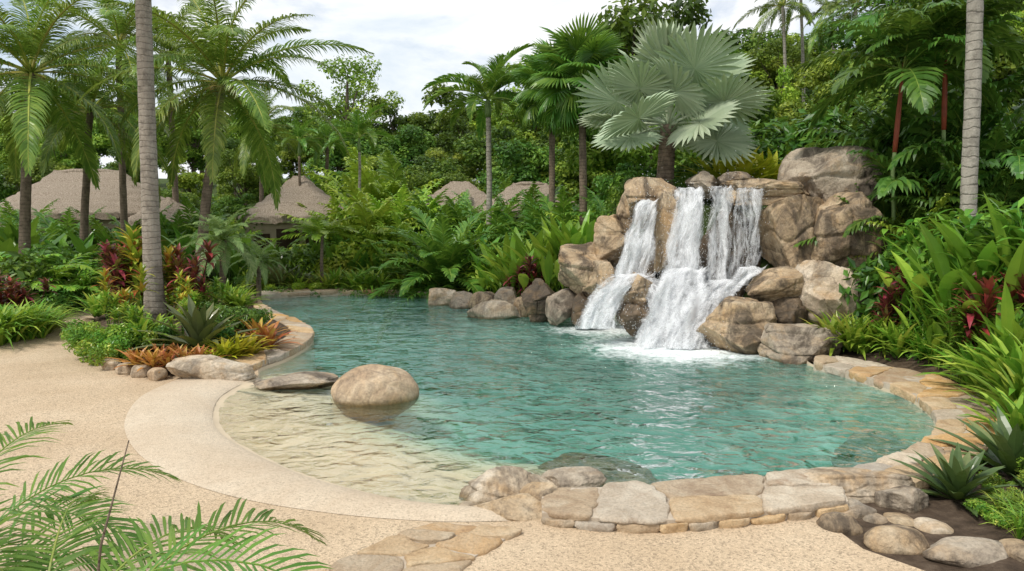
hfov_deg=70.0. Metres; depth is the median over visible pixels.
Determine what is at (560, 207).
dark palm clump
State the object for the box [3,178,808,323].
ground
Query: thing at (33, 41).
coconut palm
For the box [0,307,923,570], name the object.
pebble deck
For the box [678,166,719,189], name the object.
leafy shrub
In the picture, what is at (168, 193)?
broadleaf tree
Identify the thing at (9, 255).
fern
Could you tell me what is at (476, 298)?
boulder
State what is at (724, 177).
boulder
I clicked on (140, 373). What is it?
edging stone
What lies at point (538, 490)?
boulder
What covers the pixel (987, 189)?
feathery palm
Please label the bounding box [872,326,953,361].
strap plant
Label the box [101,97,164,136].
light green tree
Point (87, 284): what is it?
fern
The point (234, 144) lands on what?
evergreen tree
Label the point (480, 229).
areca clump
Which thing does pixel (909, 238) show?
ginger clump
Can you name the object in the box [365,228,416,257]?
lime shrub
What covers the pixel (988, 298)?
red cordyline
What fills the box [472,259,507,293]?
paddle plant
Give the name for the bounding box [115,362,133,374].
edging stone
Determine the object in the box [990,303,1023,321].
ginger clump
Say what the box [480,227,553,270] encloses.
paddle plant
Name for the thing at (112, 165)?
evergreen tree
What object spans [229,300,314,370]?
pool coping
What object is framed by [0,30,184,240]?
coconut palm
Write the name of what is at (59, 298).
leafy shrub
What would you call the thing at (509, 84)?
broadleaf tree
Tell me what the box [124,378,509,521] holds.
beach band
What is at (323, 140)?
coconut palm
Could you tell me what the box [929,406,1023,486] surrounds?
agave
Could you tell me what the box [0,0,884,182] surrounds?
sky
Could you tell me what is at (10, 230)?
dark paddle plant
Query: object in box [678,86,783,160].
evergreen tree
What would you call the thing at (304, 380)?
boulder
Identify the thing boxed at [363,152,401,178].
broadleaf tree
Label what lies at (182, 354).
orange bromeliad
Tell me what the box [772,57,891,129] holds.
broadleaf tree
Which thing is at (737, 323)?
boulder
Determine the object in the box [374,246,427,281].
lime shrub
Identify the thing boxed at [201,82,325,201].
coconut palm
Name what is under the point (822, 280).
boulder
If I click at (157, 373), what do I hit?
edging stone
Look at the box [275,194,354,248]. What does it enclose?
areca clump
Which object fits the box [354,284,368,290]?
lime shrub
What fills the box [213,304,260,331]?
leafy shrub
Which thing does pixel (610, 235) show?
boulder
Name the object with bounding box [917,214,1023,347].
paddle plant
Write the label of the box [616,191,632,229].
boulder
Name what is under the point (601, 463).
submerged rock
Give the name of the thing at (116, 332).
green shrub
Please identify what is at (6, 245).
dark paddle plant
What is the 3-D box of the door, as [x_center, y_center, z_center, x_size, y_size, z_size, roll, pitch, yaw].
[-9.380,-1.373,30.690,0.950,2.000,0.060,0,6,0]
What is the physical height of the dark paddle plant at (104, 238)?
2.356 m
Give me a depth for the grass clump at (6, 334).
14.79 m
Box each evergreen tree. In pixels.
[0,162,15,200]
[33,103,112,164]
[58,77,116,128]
[103,147,157,182]
[157,94,225,182]
[204,137,257,197]
[212,193,254,230]
[265,105,325,160]
[303,119,382,171]
[305,157,352,188]
[365,94,444,146]
[366,123,446,173]
[401,154,463,189]
[408,83,513,150]
[429,109,506,170]
[452,126,515,188]
[475,137,564,196]
[522,123,548,150]
[543,0,711,147]
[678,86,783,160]
[709,27,792,69]
[805,90,817,110]
[814,9,892,105]
[839,0,1019,119]
[927,0,1023,129]
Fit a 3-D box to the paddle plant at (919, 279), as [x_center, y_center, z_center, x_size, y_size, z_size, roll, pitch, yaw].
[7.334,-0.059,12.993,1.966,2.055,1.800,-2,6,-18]
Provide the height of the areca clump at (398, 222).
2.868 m
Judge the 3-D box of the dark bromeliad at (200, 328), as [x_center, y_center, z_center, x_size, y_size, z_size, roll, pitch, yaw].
[-5.550,0.768,13.053,2.411,1.135,2.438,2,6,21]
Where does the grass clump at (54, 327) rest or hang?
on the ground at (707, 213)
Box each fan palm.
[507,38,581,217]
[526,12,632,225]
[572,15,774,185]
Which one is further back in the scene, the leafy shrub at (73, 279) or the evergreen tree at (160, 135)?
the evergreen tree at (160, 135)
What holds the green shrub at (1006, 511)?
on the soil
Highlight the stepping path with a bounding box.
[322,522,521,570]
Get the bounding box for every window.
[254,234,269,249]
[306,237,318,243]
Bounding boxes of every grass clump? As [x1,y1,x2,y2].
[0,297,86,344]
[0,299,77,349]
[0,302,62,342]
[17,300,73,326]
[35,303,82,333]
[54,311,72,326]
[969,485,1023,516]
[982,496,1023,539]
[985,490,1018,508]
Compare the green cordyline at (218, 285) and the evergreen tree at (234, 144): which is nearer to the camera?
the green cordyline at (218, 285)
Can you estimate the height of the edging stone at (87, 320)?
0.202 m
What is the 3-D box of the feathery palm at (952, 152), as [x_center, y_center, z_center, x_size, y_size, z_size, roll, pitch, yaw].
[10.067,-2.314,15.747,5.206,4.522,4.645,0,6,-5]
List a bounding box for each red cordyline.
[0,273,19,310]
[0,276,25,307]
[14,277,57,306]
[92,237,164,322]
[97,243,142,304]
[163,237,224,300]
[165,254,211,305]
[500,268,525,296]
[507,253,538,293]
[518,263,553,291]
[867,266,911,325]
[944,271,1023,349]
[946,271,1023,346]
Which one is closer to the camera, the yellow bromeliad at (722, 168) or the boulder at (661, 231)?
the boulder at (661, 231)
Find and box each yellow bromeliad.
[200,336,249,358]
[205,331,271,357]
[205,348,228,358]
[229,332,277,355]
[674,155,738,182]
[676,154,764,183]
[691,146,782,177]
[732,148,789,178]
[732,151,780,179]
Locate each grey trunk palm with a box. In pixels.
[135,0,167,319]
[959,0,983,229]
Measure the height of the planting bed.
0.409 m
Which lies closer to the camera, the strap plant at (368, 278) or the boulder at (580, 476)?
the boulder at (580, 476)
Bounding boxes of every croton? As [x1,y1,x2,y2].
[91,262,157,322]
[102,224,165,307]
[161,244,197,314]
[169,269,199,311]
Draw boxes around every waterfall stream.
[575,164,681,329]
[595,170,716,349]
[626,141,766,351]
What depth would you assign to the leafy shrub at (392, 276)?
26.14 m
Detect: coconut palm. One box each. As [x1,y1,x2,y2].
[0,0,184,253]
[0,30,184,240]
[8,0,203,232]
[73,0,373,281]
[85,1,236,202]
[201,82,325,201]
[295,113,356,183]
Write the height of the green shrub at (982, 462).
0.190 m
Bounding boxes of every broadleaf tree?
[0,115,57,189]
[1,155,73,194]
[3,89,77,117]
[38,136,107,169]
[91,112,178,181]
[156,113,226,194]
[159,188,199,209]
[214,148,282,204]
[223,98,276,150]
[238,171,286,201]
[270,134,323,179]
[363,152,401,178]
[405,171,480,207]
[406,147,480,184]
[469,103,543,147]
[481,53,539,130]
[481,163,547,191]
[538,141,617,206]
[556,102,702,203]
[703,32,742,55]
[734,51,780,90]
[744,38,818,102]
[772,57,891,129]
[779,32,854,98]
[997,1,1023,39]
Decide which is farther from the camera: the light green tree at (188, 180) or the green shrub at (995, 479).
the light green tree at (188, 180)
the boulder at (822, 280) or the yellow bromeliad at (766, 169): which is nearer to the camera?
the boulder at (822, 280)
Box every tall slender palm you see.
[731,0,815,121]
[754,0,804,101]
[773,0,865,81]
[802,0,882,55]
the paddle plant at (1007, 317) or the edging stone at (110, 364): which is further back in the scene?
the edging stone at (110, 364)
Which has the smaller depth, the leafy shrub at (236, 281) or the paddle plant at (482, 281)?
the paddle plant at (482, 281)
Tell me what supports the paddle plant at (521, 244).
on the ground at (707, 213)
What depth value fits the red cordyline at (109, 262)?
15.76 m
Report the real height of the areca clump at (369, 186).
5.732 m
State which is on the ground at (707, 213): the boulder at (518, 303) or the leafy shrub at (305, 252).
the leafy shrub at (305, 252)
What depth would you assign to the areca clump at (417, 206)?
30.83 m
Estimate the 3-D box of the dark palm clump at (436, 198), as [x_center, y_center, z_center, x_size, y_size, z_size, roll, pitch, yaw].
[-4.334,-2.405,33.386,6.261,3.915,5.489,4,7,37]
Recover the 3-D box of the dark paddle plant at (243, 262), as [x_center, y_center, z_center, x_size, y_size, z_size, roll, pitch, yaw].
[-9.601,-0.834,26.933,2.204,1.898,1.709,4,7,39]
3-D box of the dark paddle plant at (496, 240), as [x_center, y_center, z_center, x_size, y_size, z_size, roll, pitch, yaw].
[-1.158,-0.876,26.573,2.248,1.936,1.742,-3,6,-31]
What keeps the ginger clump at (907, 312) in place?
on the soil
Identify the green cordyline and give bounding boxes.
[89,289,129,327]
[106,301,148,325]
[121,302,153,328]
[165,300,187,333]
[178,290,202,319]
[195,283,219,307]
[202,276,229,306]
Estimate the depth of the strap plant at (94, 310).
17.12 m
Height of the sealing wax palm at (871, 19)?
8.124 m
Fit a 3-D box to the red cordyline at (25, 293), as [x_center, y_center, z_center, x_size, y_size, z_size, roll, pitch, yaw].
[-11.752,0.375,17.928,0.963,1.186,1.156,2,6,19]
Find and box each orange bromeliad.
[103,346,152,368]
[123,349,171,370]
[140,343,187,357]
[141,347,184,369]
[153,343,193,353]
[157,345,207,366]
[174,344,226,359]
[236,320,302,348]
[239,316,297,343]
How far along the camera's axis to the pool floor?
12.71 m
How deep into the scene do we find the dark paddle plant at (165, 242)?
26.77 m
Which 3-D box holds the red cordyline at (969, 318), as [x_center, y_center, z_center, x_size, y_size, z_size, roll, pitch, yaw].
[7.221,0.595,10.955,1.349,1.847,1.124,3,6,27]
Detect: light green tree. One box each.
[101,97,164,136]
[161,156,213,196]
[465,86,528,131]
[748,65,801,127]
[813,41,841,82]
[1001,10,1023,36]
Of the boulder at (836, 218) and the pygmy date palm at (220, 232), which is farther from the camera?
the pygmy date palm at (220, 232)
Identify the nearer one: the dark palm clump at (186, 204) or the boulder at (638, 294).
the boulder at (638, 294)
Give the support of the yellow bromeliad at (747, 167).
on the ground at (707, 213)
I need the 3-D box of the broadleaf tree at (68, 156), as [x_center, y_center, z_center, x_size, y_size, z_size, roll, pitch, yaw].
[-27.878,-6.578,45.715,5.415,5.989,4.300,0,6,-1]
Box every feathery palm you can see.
[785,90,851,147]
[786,40,1023,207]
[793,137,959,247]
[805,65,995,155]
[809,88,881,141]
[841,87,904,146]
[842,175,959,251]
[847,94,1023,197]
[864,86,1023,195]
[866,76,1023,203]
[870,168,960,232]
[885,149,1023,232]
[928,78,1023,208]
[928,136,1023,226]
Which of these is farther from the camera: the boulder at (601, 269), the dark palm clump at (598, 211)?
the dark palm clump at (598, 211)
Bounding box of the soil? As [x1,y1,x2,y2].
[812,329,1023,570]
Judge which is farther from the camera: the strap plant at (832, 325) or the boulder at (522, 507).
the strap plant at (832, 325)
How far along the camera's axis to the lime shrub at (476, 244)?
27.14 m
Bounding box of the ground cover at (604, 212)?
[74,174,1023,518]
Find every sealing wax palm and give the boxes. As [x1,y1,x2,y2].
[789,0,1021,219]
[822,0,1018,121]
[843,0,1023,192]
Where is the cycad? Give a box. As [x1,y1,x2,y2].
[353,204,519,343]
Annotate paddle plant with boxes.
[0,216,59,262]
[0,219,73,247]
[0,225,90,252]
[41,229,114,265]
[59,229,141,266]
[90,224,166,257]
[108,220,191,282]
[161,225,219,282]
[189,230,266,284]
[237,238,276,273]
[245,244,302,273]
[268,243,325,267]
[289,234,346,271]
[323,239,366,271]
[333,220,401,243]
[339,245,384,269]
[369,241,416,271]
[393,259,425,274]
[450,228,512,256]
[467,237,503,264]
[468,245,509,292]
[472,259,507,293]
[478,232,532,286]
[479,252,528,296]
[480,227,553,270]
[499,247,557,296]
[503,216,569,290]
[522,238,565,291]
[527,212,591,263]
[541,209,595,249]
[872,225,946,334]
[882,219,998,308]
[891,294,952,340]
[902,262,1004,346]
[907,284,957,368]
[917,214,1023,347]
[936,191,1023,323]
[950,303,1023,354]
[964,281,1023,354]
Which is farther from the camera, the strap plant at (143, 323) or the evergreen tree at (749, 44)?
the evergreen tree at (749, 44)
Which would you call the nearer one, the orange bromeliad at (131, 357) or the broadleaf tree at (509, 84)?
the orange bromeliad at (131, 357)
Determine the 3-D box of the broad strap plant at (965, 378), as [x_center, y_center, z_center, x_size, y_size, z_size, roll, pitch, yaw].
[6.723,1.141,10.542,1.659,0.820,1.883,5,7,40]
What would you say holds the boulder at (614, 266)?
on the boulder at (576, 267)
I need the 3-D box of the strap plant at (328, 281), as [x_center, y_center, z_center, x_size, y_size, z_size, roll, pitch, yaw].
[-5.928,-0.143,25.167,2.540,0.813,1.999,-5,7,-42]
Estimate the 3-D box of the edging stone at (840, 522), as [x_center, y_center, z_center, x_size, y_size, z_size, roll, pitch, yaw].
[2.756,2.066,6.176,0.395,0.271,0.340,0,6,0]
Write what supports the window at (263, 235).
in the thatched hut at (308, 194)
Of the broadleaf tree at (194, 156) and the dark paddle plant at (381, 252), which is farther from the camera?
the broadleaf tree at (194, 156)
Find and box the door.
[276,229,299,249]
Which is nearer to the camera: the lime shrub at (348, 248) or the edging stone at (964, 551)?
the edging stone at (964, 551)
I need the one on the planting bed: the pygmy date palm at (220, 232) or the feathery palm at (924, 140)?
the pygmy date palm at (220, 232)
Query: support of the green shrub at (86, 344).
on the planting bed
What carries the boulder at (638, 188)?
on the boulder at (650, 271)
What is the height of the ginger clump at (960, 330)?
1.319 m
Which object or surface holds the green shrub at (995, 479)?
on the soil
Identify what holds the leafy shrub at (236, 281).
on the ground at (707, 213)
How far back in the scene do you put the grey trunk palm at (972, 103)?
12.87 m
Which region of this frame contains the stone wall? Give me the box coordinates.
[541,467,848,533]
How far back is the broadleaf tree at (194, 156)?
58.31 m
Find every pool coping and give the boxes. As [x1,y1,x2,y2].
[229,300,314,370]
[261,287,428,306]
[813,355,996,488]
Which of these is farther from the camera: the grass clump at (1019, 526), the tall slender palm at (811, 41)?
the tall slender palm at (811, 41)
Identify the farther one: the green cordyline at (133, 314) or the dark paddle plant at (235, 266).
the dark paddle plant at (235, 266)
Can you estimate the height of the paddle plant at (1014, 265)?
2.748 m
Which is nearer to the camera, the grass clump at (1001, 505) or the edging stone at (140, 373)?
the grass clump at (1001, 505)
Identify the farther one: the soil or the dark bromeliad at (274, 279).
the dark bromeliad at (274, 279)
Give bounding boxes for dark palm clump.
[0,199,59,239]
[0,209,79,242]
[14,206,116,250]
[50,207,167,255]
[76,203,174,241]
[112,200,223,252]
[161,194,244,234]
[168,206,262,239]
[296,216,382,251]
[342,147,449,193]
[383,189,461,216]
[401,191,485,236]
[402,187,503,231]
[423,194,513,233]
[447,189,525,249]
[474,181,578,238]
[474,205,545,247]
[482,189,579,245]
[487,186,603,244]
[495,173,513,194]
[529,190,609,239]
[558,186,612,220]
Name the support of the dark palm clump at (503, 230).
on the ground at (707, 213)
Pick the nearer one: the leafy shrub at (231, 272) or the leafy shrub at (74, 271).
the leafy shrub at (74, 271)
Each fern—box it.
[0,251,98,272]
[3,258,109,300]
[4,251,107,291]
[56,273,113,306]
[282,216,363,287]
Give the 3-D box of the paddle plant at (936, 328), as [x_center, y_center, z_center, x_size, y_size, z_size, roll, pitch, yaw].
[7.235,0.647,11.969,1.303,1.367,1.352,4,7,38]
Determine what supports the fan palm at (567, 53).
on the ground at (707, 213)
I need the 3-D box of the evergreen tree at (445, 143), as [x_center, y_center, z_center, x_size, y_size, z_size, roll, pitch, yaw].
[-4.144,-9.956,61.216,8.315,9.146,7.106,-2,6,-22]
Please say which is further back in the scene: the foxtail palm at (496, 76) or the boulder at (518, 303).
the foxtail palm at (496, 76)
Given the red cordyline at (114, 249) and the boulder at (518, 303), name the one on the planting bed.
the red cordyline at (114, 249)
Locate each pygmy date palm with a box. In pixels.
[167,207,275,291]
[229,241,291,301]
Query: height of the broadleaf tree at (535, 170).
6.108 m
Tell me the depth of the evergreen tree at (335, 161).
56.44 m
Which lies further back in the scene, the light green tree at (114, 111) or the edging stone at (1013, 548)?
the light green tree at (114, 111)
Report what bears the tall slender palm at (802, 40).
on the ground at (707, 213)
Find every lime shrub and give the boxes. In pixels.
[237,255,314,284]
[241,278,255,289]
[261,284,277,290]
[272,246,348,275]
[291,282,308,289]
[308,282,323,288]
[314,256,366,275]
[316,239,381,279]
[324,241,372,265]
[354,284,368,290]
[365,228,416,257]
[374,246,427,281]
[446,283,466,291]
[465,261,558,292]
[472,238,492,256]
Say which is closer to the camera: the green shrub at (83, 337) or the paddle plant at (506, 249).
the green shrub at (83, 337)
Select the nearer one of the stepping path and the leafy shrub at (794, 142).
the stepping path
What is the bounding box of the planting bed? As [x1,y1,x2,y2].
[93,299,290,375]
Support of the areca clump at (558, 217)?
on the ground at (707, 213)
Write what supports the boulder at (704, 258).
on the ground at (707, 213)
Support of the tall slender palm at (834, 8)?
on the ground at (707, 213)
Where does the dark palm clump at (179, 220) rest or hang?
on the ground at (707, 213)
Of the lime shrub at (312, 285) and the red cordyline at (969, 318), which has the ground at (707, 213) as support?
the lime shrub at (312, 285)
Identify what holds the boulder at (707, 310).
on the pool floor
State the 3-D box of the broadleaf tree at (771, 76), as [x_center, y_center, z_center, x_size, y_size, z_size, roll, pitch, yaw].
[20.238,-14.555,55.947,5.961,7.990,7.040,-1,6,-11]
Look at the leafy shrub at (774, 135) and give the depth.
21.82 m
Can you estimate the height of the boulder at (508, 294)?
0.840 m
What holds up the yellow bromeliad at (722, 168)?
on the ground at (707, 213)
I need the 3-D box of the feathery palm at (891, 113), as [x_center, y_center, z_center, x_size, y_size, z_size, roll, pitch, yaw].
[9.430,-2.895,17.530,4.618,4.496,5.176,-4,7,-38]
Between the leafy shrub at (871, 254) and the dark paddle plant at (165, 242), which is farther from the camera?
the dark paddle plant at (165, 242)
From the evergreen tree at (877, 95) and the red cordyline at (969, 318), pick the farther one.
the evergreen tree at (877, 95)
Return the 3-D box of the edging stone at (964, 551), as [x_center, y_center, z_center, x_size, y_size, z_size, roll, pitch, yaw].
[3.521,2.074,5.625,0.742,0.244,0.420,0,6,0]
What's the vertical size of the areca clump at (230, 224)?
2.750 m
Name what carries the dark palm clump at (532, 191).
on the ground at (707, 213)
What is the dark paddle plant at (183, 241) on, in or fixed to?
on the ground at (707, 213)
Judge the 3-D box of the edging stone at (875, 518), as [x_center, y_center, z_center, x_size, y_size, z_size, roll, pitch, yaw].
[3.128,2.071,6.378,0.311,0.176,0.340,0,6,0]
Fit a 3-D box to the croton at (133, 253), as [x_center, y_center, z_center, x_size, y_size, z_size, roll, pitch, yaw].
[-8.271,-0.339,16.263,1.310,2.062,1.877,-1,6,-5]
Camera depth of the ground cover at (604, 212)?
23.72 m
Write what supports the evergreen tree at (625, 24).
on the ground at (707, 213)
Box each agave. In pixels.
[889,442,1016,516]
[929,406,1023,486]
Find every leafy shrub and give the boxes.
[0,248,55,306]
[0,258,81,309]
[6,243,92,272]
[23,287,76,309]
[40,289,95,314]
[44,259,110,301]
[48,262,96,285]
[90,261,104,275]
[153,323,178,343]
[198,301,240,314]
[210,325,235,348]
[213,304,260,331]
[218,307,268,335]
[226,245,273,283]
[232,274,255,286]
[252,308,275,324]
[268,242,336,272]
[389,270,401,282]
[591,170,635,203]
[606,176,633,204]
[615,161,656,177]
[674,156,719,188]
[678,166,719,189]
[698,135,774,165]
[720,134,790,164]
[746,114,796,156]
[772,99,864,158]
[782,115,887,159]
[834,255,888,317]
[837,224,977,326]
[865,251,893,270]
[870,307,910,329]
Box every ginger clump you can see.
[866,224,919,272]
[876,217,940,331]
[886,266,914,329]
[890,213,966,259]
[891,257,938,337]
[905,252,955,346]
[913,208,993,300]
[920,244,1007,345]
[923,202,1023,305]
[930,297,981,386]
[963,197,1023,312]
[968,194,1023,266]
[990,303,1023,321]
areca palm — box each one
[0,416,181,570]
[0,440,332,570]
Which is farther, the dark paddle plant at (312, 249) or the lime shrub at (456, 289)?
the dark paddle plant at (312, 249)
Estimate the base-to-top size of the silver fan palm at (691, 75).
4.595 m
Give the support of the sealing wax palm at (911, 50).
on the ground at (707, 213)
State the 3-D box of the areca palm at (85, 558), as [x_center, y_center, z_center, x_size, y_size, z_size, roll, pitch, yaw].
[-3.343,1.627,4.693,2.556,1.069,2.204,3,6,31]
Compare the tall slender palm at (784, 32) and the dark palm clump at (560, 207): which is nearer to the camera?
the dark palm clump at (560, 207)
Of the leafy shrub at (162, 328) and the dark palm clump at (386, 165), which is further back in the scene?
the dark palm clump at (386, 165)
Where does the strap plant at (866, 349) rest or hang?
on the soil
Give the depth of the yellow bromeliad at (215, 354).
12.37 m
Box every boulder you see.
[166,355,255,380]
[253,371,338,390]
[331,364,418,421]
[428,288,455,309]
[449,291,472,312]
[459,466,557,503]
[459,501,478,505]
[466,299,521,327]
[469,291,494,308]
[477,493,541,520]
[494,286,516,304]
[514,297,529,324]
[520,481,558,500]
[521,278,554,324]
[541,466,606,487]
[545,288,576,325]
[558,242,607,299]
[571,293,596,325]
[582,260,622,302]
[593,214,632,263]
[612,264,624,277]
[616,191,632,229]
[616,303,649,336]
[620,271,657,306]
[624,177,682,228]
[625,211,699,300]
[654,188,677,284]
[671,300,711,362]
[685,171,719,198]
[696,296,776,365]
[697,201,761,296]
[717,171,751,184]
[718,178,808,205]
[745,266,803,301]
[753,194,823,267]
[757,323,842,377]
[771,297,808,323]
[777,145,883,205]
[795,260,866,326]
[804,467,916,502]
[811,192,898,272]
[842,496,876,518]
[874,485,928,512]
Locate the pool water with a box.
[219,295,934,504]
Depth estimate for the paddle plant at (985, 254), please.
11.63 m
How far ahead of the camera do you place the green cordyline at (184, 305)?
13.74 m
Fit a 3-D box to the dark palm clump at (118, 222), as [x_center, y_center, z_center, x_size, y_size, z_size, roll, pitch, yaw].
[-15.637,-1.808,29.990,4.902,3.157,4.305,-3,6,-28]
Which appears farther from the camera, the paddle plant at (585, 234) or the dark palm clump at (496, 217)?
the dark palm clump at (496, 217)
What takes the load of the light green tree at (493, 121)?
on the ground at (707, 213)
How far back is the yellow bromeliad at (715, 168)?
19.77 m
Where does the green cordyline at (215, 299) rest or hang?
on the planting bed
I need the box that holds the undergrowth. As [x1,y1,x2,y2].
[0,183,314,285]
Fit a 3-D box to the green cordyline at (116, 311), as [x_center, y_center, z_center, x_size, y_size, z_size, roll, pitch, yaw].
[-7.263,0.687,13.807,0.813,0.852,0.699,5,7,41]
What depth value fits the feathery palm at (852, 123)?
19.33 m
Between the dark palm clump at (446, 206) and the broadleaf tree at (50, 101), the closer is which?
the dark palm clump at (446, 206)
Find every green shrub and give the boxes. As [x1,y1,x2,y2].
[60,318,103,348]
[61,322,114,351]
[68,323,124,356]
[73,336,132,365]
[87,329,137,360]
[87,340,123,366]
[104,322,154,350]
[122,326,168,350]
[962,498,987,514]
[975,470,1006,485]
[975,501,1018,528]
[976,448,995,464]
[981,482,1020,497]
[1000,508,1023,531]
[1015,457,1023,473]
[1015,471,1023,486]
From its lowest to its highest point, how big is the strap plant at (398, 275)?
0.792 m
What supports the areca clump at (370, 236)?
on the ground at (707, 213)
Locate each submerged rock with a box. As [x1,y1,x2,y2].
[537,452,659,485]
[831,430,910,466]
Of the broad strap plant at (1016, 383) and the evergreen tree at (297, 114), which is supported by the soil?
the broad strap plant at (1016, 383)
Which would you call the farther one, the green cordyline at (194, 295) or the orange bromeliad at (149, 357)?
the green cordyline at (194, 295)
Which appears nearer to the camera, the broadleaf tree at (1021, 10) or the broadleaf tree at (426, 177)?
the broadleaf tree at (426, 177)
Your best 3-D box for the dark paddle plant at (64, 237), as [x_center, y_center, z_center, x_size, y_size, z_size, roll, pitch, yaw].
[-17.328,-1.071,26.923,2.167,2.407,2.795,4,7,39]
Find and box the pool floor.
[212,303,935,504]
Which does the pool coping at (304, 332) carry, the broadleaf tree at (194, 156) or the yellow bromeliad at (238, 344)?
the yellow bromeliad at (238, 344)
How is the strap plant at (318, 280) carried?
on the ground at (707, 213)
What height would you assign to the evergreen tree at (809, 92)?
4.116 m
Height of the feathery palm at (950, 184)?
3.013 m
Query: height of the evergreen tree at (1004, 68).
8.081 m
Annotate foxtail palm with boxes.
[274,117,324,185]
[319,103,401,191]
[421,43,535,227]
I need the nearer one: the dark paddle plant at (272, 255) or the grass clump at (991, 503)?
the grass clump at (991, 503)
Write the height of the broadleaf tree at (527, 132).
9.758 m
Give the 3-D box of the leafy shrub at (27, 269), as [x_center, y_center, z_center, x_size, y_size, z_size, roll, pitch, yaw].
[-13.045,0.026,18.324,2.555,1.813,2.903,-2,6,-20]
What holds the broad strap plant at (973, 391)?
on the soil
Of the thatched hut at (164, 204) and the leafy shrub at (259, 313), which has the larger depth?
the thatched hut at (164, 204)
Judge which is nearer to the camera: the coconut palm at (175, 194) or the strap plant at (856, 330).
the strap plant at (856, 330)
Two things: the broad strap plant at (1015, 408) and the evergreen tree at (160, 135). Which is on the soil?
the broad strap plant at (1015, 408)
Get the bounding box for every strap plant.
[59,291,110,317]
[92,311,181,346]
[99,290,171,313]
[165,286,181,303]
[171,278,254,303]
[212,283,268,308]
[238,272,292,290]
[268,270,312,286]
[298,268,347,287]
[308,265,390,291]
[311,271,356,288]
[351,259,412,277]
[358,270,396,288]
[376,273,418,289]
[441,264,498,291]
[801,308,887,356]
[820,313,915,360]
[824,312,891,353]
[838,313,930,356]
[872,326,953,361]
[877,321,952,354]
[911,336,959,369]
[914,336,992,394]
[928,349,980,376]
[934,326,1023,394]
[934,337,1023,394]
[944,370,998,399]
[949,357,1023,419]
[952,355,1019,395]
[954,385,1023,431]
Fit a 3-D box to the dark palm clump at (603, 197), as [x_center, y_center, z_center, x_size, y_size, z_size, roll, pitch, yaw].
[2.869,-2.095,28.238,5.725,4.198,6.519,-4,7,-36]
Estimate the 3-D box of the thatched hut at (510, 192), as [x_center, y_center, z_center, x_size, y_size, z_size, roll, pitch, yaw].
[0.851,-2.874,34.885,5.800,4.130,4.080,0,6,0]
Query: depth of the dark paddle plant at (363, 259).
26.56 m
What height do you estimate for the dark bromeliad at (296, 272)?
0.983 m
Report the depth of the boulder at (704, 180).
17.95 m
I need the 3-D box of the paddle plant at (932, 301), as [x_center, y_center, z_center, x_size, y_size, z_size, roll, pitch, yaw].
[7.299,0.458,11.502,1.727,1.812,1.793,-4,7,-38]
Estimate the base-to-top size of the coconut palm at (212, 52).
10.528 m
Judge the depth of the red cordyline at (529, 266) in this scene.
20.23 m
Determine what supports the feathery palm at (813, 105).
on the ground at (707, 213)
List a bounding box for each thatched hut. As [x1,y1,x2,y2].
[0,169,164,234]
[117,197,196,227]
[234,175,344,249]
[425,181,486,221]
[478,182,579,219]
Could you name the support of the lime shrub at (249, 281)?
on the ground at (707, 213)
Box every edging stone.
[81,318,96,324]
[101,358,120,370]
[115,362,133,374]
[130,364,150,377]
[147,367,167,380]
[816,511,862,534]
[862,513,887,523]
[863,524,929,554]
[883,512,913,525]
[913,517,953,533]
[922,536,1008,567]
[999,538,1023,562]
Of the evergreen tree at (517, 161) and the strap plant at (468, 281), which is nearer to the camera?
the strap plant at (468, 281)
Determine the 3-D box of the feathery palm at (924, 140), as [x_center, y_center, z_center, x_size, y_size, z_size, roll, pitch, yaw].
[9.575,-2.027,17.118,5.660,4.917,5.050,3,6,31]
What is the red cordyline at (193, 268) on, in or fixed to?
on the planting bed
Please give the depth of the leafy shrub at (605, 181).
20.76 m
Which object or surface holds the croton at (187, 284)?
on the planting bed
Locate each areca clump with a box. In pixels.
[182,212,279,276]
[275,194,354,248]
[278,188,408,242]
[301,164,390,201]
[304,142,483,208]
[307,172,423,247]
[310,152,408,208]
[328,179,466,236]
[342,217,416,260]
[352,211,447,250]
[381,186,463,227]
[445,218,507,243]
[533,197,598,239]
[852,193,985,262]
[897,133,1023,213]
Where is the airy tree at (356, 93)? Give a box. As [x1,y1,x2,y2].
[295,54,405,141]
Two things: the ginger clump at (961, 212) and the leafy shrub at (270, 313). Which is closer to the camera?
the ginger clump at (961, 212)
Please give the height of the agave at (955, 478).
0.625 m
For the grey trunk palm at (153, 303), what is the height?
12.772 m
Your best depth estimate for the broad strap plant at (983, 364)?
9.89 m
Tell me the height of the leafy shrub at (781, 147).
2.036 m
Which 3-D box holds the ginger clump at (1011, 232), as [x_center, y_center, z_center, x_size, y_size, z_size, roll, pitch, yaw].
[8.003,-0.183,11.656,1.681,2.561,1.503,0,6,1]
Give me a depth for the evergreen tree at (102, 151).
60.33 m
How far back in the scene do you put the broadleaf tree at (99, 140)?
55.05 m
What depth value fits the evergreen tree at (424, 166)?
40.07 m
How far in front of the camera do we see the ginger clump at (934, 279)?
12.16 m
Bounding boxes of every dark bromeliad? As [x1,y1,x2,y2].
[126,295,265,359]
[245,264,306,289]
[277,266,312,285]
[289,273,319,287]
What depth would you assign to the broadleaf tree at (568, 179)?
36.87 m
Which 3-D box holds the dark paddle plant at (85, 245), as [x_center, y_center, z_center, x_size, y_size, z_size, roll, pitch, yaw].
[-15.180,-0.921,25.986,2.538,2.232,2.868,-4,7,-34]
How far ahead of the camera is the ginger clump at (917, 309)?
12.70 m
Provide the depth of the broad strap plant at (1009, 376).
9.57 m
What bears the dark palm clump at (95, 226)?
on the ground at (707, 213)
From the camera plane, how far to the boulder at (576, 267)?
17.18 m
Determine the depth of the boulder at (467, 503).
6.61 m
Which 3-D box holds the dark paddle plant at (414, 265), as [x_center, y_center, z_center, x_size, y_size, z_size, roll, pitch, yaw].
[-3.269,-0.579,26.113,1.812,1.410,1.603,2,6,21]

